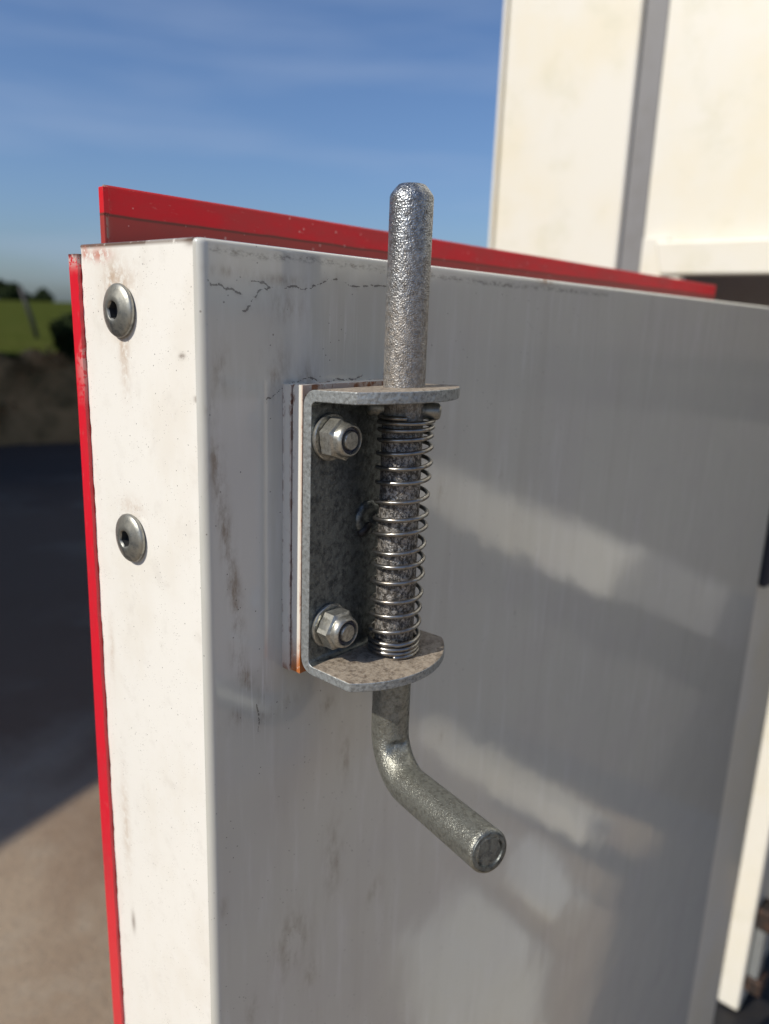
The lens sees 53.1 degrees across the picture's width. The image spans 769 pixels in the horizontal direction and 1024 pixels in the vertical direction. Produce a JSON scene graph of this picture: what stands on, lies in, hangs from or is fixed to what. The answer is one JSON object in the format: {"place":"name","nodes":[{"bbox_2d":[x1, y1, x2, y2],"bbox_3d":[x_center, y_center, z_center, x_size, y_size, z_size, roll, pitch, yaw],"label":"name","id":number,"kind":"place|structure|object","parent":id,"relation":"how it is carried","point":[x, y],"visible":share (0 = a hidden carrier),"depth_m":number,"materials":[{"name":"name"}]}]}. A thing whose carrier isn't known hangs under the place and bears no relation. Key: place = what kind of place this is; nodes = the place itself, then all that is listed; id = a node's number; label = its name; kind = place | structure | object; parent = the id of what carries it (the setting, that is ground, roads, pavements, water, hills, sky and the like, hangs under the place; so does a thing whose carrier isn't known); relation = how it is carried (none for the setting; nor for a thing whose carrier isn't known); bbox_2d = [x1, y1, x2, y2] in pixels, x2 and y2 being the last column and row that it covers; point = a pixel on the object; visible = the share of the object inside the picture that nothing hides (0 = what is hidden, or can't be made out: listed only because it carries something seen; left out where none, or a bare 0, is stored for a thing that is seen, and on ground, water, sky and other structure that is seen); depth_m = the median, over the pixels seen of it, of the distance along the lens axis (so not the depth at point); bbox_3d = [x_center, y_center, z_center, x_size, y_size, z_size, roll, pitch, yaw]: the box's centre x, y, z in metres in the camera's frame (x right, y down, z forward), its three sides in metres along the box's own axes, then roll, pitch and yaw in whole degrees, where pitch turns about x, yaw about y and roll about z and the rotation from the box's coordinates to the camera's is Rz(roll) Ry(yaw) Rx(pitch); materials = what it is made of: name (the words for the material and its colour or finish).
{"place":"outdoors","nodes":[
{"label":"outdoors","id":0,"kind":"place"},
{"bbox_2d":[0,300,71,355],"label":"field","id":1,"kind":"structure","parent":0,"point":[16,335],"depth_m":15.94,"materials":[{"name":"green plant"}]},
{"bbox_2d":[0,278,21,300],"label":"tree","id":2,"kind":"object","parent":1,"relation":"on","point":[9,291],"visible":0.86,"depth_m":94.63,"materials":[{"name":"green plant"}]},
{"bbox_2d":[18,286,38,337],"bbox_3d":[-5.289,-2.848,11.536,0.296,1.034,0.065,-4,15,-23],"label":"fence post","id":3,"kind":"object","parent":1,"relation":"on","point":[30,315],"visible":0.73,"depth_m":11.47,"materials":[{"name":"black wood"}]},
{"bbox_2d":[20,292,40,300],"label":"tree","id":4,"kind":"object","parent":1,"relation":"on","point":[32,297],"visible":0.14,"depth_m":102.69,"materials":[{"name":"green plant"}]},
{"bbox_2d":[35,287,54,301],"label":"tree","id":5,"kind":"object","parent":1,"relation":"on","point":[43,294],"visible":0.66,"depth_m":123.45,"materials":[{"name":"green plant"}]},
{"bbox_2d":[0,349,79,445],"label":"earth bank","id":6,"kind":"structure","parent":0,"point":[46,403],"depth_m":8.40,"materials":[{"name":"brown soil"}]},
{"bbox_2d":[0,346,75,422],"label":"scrub","id":7,"kind":"object","parent":6,"relation":"on","point":[4,405],"visible":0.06,"depth_m":8.46,"materials":[{"name":"green plant"}]},
{"bbox_2d":[47,311,74,361],"bbox_3d":[-3.548,-1.948,8.699,0.480,0.638,0.527,14,18,39],"label":"bush","id":8,"kind":"object","parent":6,"relation":"on","point":[61,331],"visible":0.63,"depth_m":8.57,"materials":[{"name":"green plant"}]},
{"bbox_2d":[0,0,683,301],"label":"sky","id":9,"kind":"structure","parent":0,"point":[312,109],"materials":[{"name":"blue"}]},
{"bbox_2d":[0,442,745,1023],"bbox_3d":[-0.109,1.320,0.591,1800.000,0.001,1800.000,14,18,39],"label":"ground","id":10,"kind":"structure","parent":0,"point":[54,954],"depth_m":2.51,"materials":[{"name":"grey asphalt"}]},
{"bbox_2d":[488,0,768,829],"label":"vehicle body","id":11,"kind":"object","parent":10,"relation":"on","point":[632,135],"visible":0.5,"depth_m":1.22,"materials":[{"name":"white metal"}]},
{"bbox_2d":[713,932,768,1023],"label":"step sill","id":12,"kind":"structure","parent":10,"relation":"on","point":[752,1009],"depth_m":1.35,"materials":[{"name":"black rubber"}]},
{"bbox_2d":[718,702,768,1009],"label":"hinge post","id":13,"kind":"object","parent":12,"relation":"on","point":[744,971],"visible":1,"depth_m":1.30,"materials":[{"name":"white metal"}]},
{"bbox_2d":[68,185,768,1023],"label":"vehicle door","id":14,"kind":"structure","parent":13,"relation":"attached to","point":[588,701],"depth_m":0.39,"materials":[{"name":"white paint"}]},
{"bbox_2d":[103,283,134,337],"bbox_3d":[-0.095,-0.071,0.272,0.019,0.019,0.004,14,18,39],"label":"flanged bolt","id":15,"kind":"object","parent":14,"relation":"attached to","point":[118,310],"visible":1,"depth_m":0.27,"materials":[{"name":"silver metal"}]},
{"bbox_2d":[116,513,145,561],"bbox_3d":[-0.097,0.010,0.292,0.019,0.019,0.004,14,18,39],"label":"flanged bolt","id":16,"kind":"object","parent":14,"relation":"attached to","point":[130,535],"visible":1,"depth_m":0.29,"materials":[{"name":"silver metal"}]},
{"bbox_2d":[282,182,506,872],"bbox_3d":[0.018,0.004,0.278,0.097,0.232,0.059,14,18,39],"label":"spring bolt latch","id":17,"kind":"object","parent":14,"relation":"attached to","point":[354,452],"visible":1,"depth_m":0.28,"materials":[{"name":"metal"}]},
{"bbox_2d":[758,519,768,587],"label":"rubber buffer","id":18,"kind":"object","parent":14,"relation":"attached to","point":[763,581],"visible":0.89,"depth_m":0.85,"materials":[{"name":"black"}]}
]}

